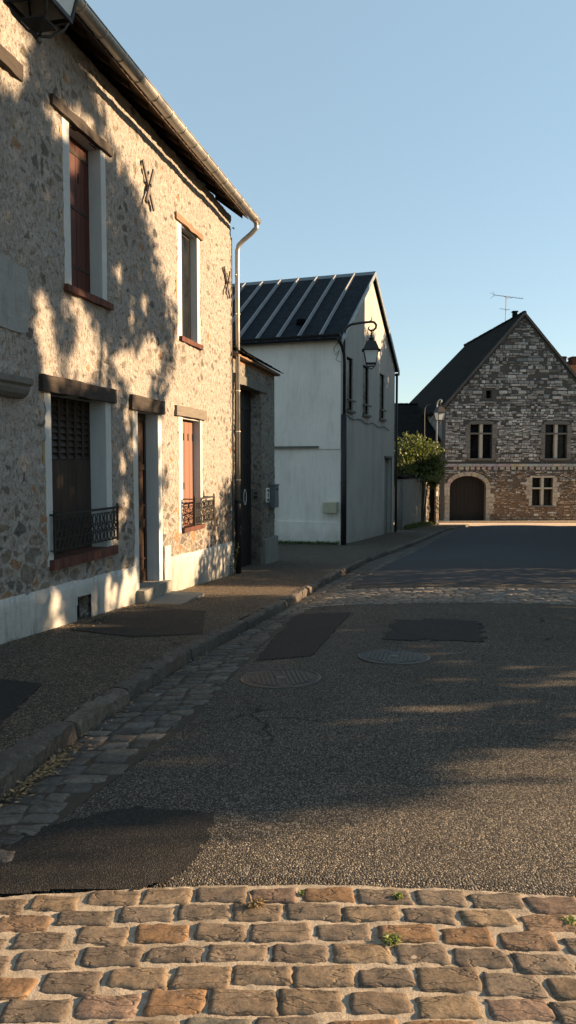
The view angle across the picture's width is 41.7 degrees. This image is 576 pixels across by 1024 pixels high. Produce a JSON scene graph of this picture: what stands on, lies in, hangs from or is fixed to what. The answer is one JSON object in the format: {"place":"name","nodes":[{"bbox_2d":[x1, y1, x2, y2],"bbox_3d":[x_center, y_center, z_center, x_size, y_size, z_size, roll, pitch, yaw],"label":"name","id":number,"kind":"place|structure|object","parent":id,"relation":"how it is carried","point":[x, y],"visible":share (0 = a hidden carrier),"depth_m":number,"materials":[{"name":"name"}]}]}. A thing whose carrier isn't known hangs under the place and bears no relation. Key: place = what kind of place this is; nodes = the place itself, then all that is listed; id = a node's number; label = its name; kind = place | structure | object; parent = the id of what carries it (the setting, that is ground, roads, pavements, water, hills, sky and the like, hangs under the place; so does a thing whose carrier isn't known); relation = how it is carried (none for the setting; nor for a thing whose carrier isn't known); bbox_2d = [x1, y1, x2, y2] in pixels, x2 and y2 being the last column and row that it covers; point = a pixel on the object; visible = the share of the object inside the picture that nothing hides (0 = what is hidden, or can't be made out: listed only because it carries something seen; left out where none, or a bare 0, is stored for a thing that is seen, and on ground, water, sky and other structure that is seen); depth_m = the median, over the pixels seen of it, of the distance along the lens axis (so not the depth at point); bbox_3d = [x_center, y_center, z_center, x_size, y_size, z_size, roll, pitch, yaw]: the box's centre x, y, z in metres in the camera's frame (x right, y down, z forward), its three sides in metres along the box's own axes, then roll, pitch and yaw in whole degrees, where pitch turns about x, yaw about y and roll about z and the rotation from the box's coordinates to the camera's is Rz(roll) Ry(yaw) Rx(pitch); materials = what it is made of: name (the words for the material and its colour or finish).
{"place":"outdoors","nodes":[
{"label":"outdoors","id":0,"kind":"place"},
{"bbox_2d":[0,524,465,752],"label":"pavement","id":1,"kind":"structure","parent":0,"point":[97,656],"depth_m":7.03,"materials":[{"name":"grey asphalt"}]},
{"bbox_2d":[0,679,41,724],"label":"pavement patch","id":2,"kind":"object","parent":1,"relation":"on","point":[14,695],"visible":1,"depth_m":5.08,"materials":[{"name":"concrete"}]},
{"bbox_2d":[67,606,204,636],"bbox_3d":[-1.550,1.194,8.432,1.400,0.126,2.280,0,4,0],"label":"pavement patch","id":3,"kind":"object","parent":1,"relation":"on","point":[143,621],"visible":1,"depth_m":8.17,"materials":[{"name":"grey asphalt"}]},
{"bbox_2d":[230,543,238,574],"bbox_3d":[-1.000,0.867,13.883,0.239,0.609,0.113,0,4,0],"label":"wall weed","id":4,"kind":"object","parent":1,"relation":"on","point":[235,562],"depth_m":13.88,"materials":[{"name":"green plant"}]},
{"bbox_2d":[0,524,469,800],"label":"kerb","id":5,"kind":"structure","parent":1,"relation":"on","point":[21,759],"depth_m":5.36,"materials":[{"name":"stone"}]},
{"bbox_2d":[278,521,431,544],"bbox_3d":[4.509,0.796,31.500,2.638,0.876,18.022,2,4,29],"label":"grass fringe","id":6,"kind":"object","parent":1,"relation":"on","point":[413,525],"depth_m":24.00,"materials":[{"name":"green plant"}]},
{"bbox_2d":[433,399,445,469],"bbox_3d":[7.652,-2.652,38.235,0.563,6.114,0.617,-1,4,-17],"label":"post lantern","id":7,"kind":"object","parent":1,"relation":"on","point":[439,412],"visible":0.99,"depth_m":37.96,"materials":[{"name":"metal"}]},
{"bbox_2d":[0,526,472,862],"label":"gutter paving","id":8,"kind":"structure","parent":0,"point":[72,781],"depth_m":4.75,"materials":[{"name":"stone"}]},
{"bbox_2d":[0,571,325,806],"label":"fallen leaves","id":9,"kind":"object","parent":8,"relation":"on","point":[55,761],"visible":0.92,"depth_m":4.32,"materials":[{"name":"brown plant"}]},
{"bbox_2d":[0,884,575,1023],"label":"sett paving","id":10,"kind":"structure","parent":0,"point":[195,983],"depth_m":2.29,"materials":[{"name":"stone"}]},
{"bbox_2d":[240,893,266,909],"bbox_3d":[-0.117,1.335,2.574,0.095,0.030,0.087,2,4,26],"label":"weed","id":11,"kind":"object","parent":10,"relation":"on","point":[258,902],"visible":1,"depth_m":2.58,"materials":[{"name":"brown plant"}]},
{"bbox_2d":[381,931,402,945],"bbox_3d":[0.327,1.343,2.372,0.077,0.020,0.076,0,4,0],"label":"weed","id":12,"kind":"object","parent":10,"relation":"on","point":[393,939],"visible":1,"depth_m":2.37,"materials":[{"name":"green plant"}]},
{"bbox_2d":[391,891,403,899],"bbox_3d":[0.384,1.341,2.635,0.047,0.020,0.046,-2,4,-29],"label":"weed","id":13,"kind":"object","parent":10,"relation":"on","point":[399,895],"visible":1,"depth_m":2.64,"materials":[{"name":"green plant"}]},
{"bbox_2d":[559,914,575,925],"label":"weed","id":14,"kind":"object","parent":10,"relation":"on","point":[571,919],"visible":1,"depth_m":2.49,"materials":[{"name":"green plant"}]},
{"bbox_2d":[0,841,575,897],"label":"road","id":15,"kind":"structure","parent":0,"point":[537,867],"depth_m":2.88,"materials":[{"name":"grey asphalt"}]},
{"bbox_2d":[58,603,575,840],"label":"road","id":16,"kind":"structure","parent":0,"point":[456,740],"depth_m":4.29,"materials":[{"name":"grey asphalt"}]},
{"bbox_2d":[0,806,214,893],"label":"road patch","id":17,"kind":"object","parent":16,"relation":"on","point":[135,847],"visible":1,"depth_m":3.00,"materials":[{"name":"grey asphalt"}]},
{"bbox_2d":[241,669,320,688],"bbox_3d":[-0.055,1.300,5.883,0.630,0.030,0.630,-1,1,-7],"label":"manhole cover","id":18,"kind":"object","parent":16,"relation":"on","point":[281,678],"visible":1,"depth_m":5.84,"materials":[{"name":"metal"}]},
{"bbox_2d":[253,612,350,660],"bbox_3d":[0.172,1.282,7.968,0.698,0.171,2.973,1,4,11],"label":"road patch","id":19,"kind":"object","parent":16,"relation":"on","point":[299,635],"visible":1,"depth_m":7.74,"materials":[{"name":"grey asphalt"}]},
{"bbox_2d":[358,649,429,664],"bbox_3d":[0.930,1.275,6.633,0.630,0.031,0.630,0,1,11],"label":"manhole cover","id":20,"kind":"object","parent":16,"relation":"on","point":[393,656],"visible":1,"depth_m":6.59,"materials":[{"name":"metal"}]},
{"bbox_2d":[382,618,487,640],"bbox_3d":[1.565,1.241,8.004,1.052,0.064,1.432,1,4,13],"label":"road patch","id":21,"kind":"object","parent":16,"relation":"on","point":[435,629],"visible":1,"depth_m":7.91,"materials":[{"name":"grey asphalt"}]},
{"bbox_2d":[85,0,575,402],"label":"sky","id":22,"kind":"structure","parent":0,"point":[426,146],"materials":[{"name":"blue"}]},
{"bbox_2d":[113,526,575,687],"bbox_3d":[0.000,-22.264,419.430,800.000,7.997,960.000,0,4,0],"label":"ground","id":23,"kind":"structure","parent":0,"point":[500,583],"depth_m":15.42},
{"bbox_2d":[0,0,260,643],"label":"stone house","id":24,"kind":"structure","parent":23,"relation":"on","point":[116,411],"depth_m":8.97,"materials":[{"name":"stone"}]},
{"bbox_2d":[3,0,77,44],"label":"wall lantern","id":25,"kind":"object","parent":24,"relation":"attached to","point":[35,17],"depth_m":5.93,"materials":[{"name":"metal"}]},
{"bbox_2d":[38,373,118,570],"bbox_3d":[-2.410,-0.437,8.416,0.373,2.000,1.684,1,4,13],"label":"window","id":26,"kind":"structure","parent":24,"relation":"in","point":[77,446],"depth_m":8.59,"materials":[{"name":"paint"}]},
{"bbox_2d":[49,93,113,309],"bbox_3d":[-2.362,-3.322,8.375,0.307,1.924,1.376,1,4,13],"label":"window","id":27,"kind":"structure","parent":24,"relation":"in","point":[84,212],"depth_m":8.62,"materials":[{"name":"paint"}]},
{"bbox_2d":[174,211,203,349],"bbox_3d":[-1.599,-3.507,11.669,0.243,1.849,1.199,1,4,13],"label":"window","id":28,"kind":"structure","parent":24,"relation":"in","point":[188,326],"depth_m":11.91,"materials":[{"name":"paint"}]},
{"bbox_2d":[174,405,214,532],"bbox_3d":[-1.532,-0.664,11.846,0.423,1.927,1.372,1,4,13],"label":"window","id":29,"kind":"structure","parent":24,"relation":"in","point":[191,504],"depth_m":12.04,"materials":[{"name":"paint"}]},
{"bbox_2d":[231,343,283,570],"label":"gateway wall","id":30,"kind":"structure","parent":23,"relation":"on","point":[259,493],"depth_m":16.16,"materials":[{"name":"grey stone"}]},
{"bbox_2d":[231,271,399,544],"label":"rendered house","id":31,"kind":"structure","parent":23,"relation":"on","point":[334,438],"depth_m":24.21,"materials":[{"name":"white paint"}]},
{"bbox_2d":[323,502,337,512],"bbox_3d":[1.321,-0.137,23.433,0.440,0.340,0.245,1,4,20],"label":"wall cabinet","id":32,"kind":"object","parent":31,"relation":"attached to","point":[330,507],"depth_m":23.32,"materials":[{"name":"grey metal"}]},
{"bbox_2d":[323,503,335,512],"bbox_3d":[1.281,-0.130,23.321,0.400,0.300,0.007,1,4,20],"label":"cabinet door","id":33,"kind":"structure","parent":32,"relation":"in","point":[327,507],"depth_m":23.32,"materials":[{"name":"grey metal"}]},
{"bbox_2d":[346,357,355,413],"bbox_3d":[1.984,-4.059,24.209,0.200,1.750,0.920,1,4,20],"label":"window","id":34,"kind":"structure","parent":31,"relation":"in","point":[349,361],"depth_m":24.40,"materials":[{"name":"grey glass"}]},
{"bbox_2d":[343,317,380,382],"bbox_3d":[2.219,-4.904,22.796,1.137,1.923,0.669,0,4,5],"label":"wall lantern","id":35,"kind":"object","parent":31,"relation":"attached to","point":[371,349],"depth_m":22.59,"materials":[{"name":"metal"}]},
{"bbox_2d":[362,365,371,417],"bbox_3d":[2.710,-4.187,26.239,0.200,1.750,1.000,1,4,20],"label":"window","id":36,"kind":"structure","parent":31,"relation":"in","point":[365,369],"depth_m":26.45,"materials":[{"name":"grey glass"}]},
{"bbox_2d":[379,374,386,420],"bbox_3d":[3.562,-4.339,28.639,0.200,1.750,0.980,1,4,20],"label":"window","id":37,"kind":"structure","parent":31,"relation":"in","point":[381,410],"depth_m":28.83,"materials":[{"name":"grey glass"}]},
{"bbox_2d":[384,459,386,532],"bbox_3d":[3.799,-0.308,30.015,0.080,3.630,1.150,1,4,20],"label":"door","id":38,"kind":"structure","parent":31,"relation":"in","point":[385,486],"depth_m":30.19,"materials":[{"name":"grey"}]},
{"bbox_2d":[394,475,426,529],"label":"garden wall","id":39,"kind":"structure","parent":23,"relation":"on","point":[409,498],"depth_m":33.97,"materials":[{"name":"concrete"}]},
{"bbox_2d":[394,431,447,522],"bbox_3d":[6.076,-1.663,36.255,3.627,4.567,3.108,0,4,0],"label":"ivy bush","id":40,"kind":"object","parent":39,"relation":"on","point":[414,458],"visible":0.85,"depth_m":36.12,"materials":[{"name":"green plant"}]},
{"bbox_2d":[427,481,439,524],"bbox_3d":[7.322,-0.322,38.419,0.820,3.200,0.420,-2,4,-28],"label":"garden gateway","id":41,"kind":"object","parent":39,"relation":"attached to","point":[433,506],"visible":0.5,"depth_m":38.42,"materials":[{"name":"beige stone"}]},
{"bbox_2d":[429,486,433,524],"bbox_3d":[7.259,-0.133,38.432,0.428,2.820,0.040,-2,4,-28],"label":"door","id":42,"kind":"structure","parent":41,"relation":"in","point":[431,492],"depth_m":38.42,"materials":[{"name":"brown wood"}]},
{"bbox_2d":[307,587,575,607],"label":"sett paving","id":43,"kind":"structure","parent":0,"point":[438,594],"depth_m":10.93,"materials":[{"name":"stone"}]},
{"bbox_2d":[347,583,575,589],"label":"road","id":44,"kind":"structure","parent":0,"point":[455,585],"depth_m":12.42,"materials":[{"name":"grey asphalt"}]},
{"bbox_2d":[352,525,575,584],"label":"road","id":45,"kind":"structure","parent":0,"point":[525,554],"depth_m":18.25,"materials":[{"name":"grey asphalt"}]},
{"bbox_2d":[439,523,575,525],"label":"road","id":46,"kind":"structure","parent":0,"point":[544,524],"depth_m":41.33,"materials":[{"name":"grey asphalt"}]},
{"bbox_2d":[424,404,433,440],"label":"thin pole","id":47,"kind":"object","parent":46,"relation":"on","point":[424,419],"visible":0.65,"depth_m":40.75,"materials":[{"name":"metal"}]},
{"bbox_2d":[439,520,575,521],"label":"pavement","id":48,"kind":"structure","parent":0,"point":[506,521],"depth_m":45.10,"materials":[{"name":"beige concrete"}]},
{"bbox_2d":[394,403,440,510],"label":"tiled outbuilding","id":49,"kind":"structure","parent":48,"relation":"on","point":[410,419],"depth_m":49.49,"materials":[{"name":"tile"}]},
{"bbox_2d":[410,311,575,522],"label":"stone barn","id":50,"kind":"structure","parent":48,"relation":"on","point":[505,392],"depth_m":46.55,"materials":[{"name":"grey stone"}]},
{"bbox_2d":[449,476,483,522],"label":"barn door","id":51,"kind":"structure","parent":50,"relation":"in","point":[466,492],"depth_m":46.96,"materials":[{"name":"brown wood"}]},
{"bbox_2d":[490,293,522,320],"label":"tv antenna","id":52,"kind":"object","parent":50,"relation":"on","point":[505,307],"visible":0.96,"depth_m":49.40,"materials":[{"name":"metal"}]},
{"bbox_2d":[562,356,575,372],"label":"house","id":53,"kind":"structure","parent":48,"relation":"on","point":[571,362],"depth_m":62.04,"materials":[{"name":"orange brick"}]}
]}

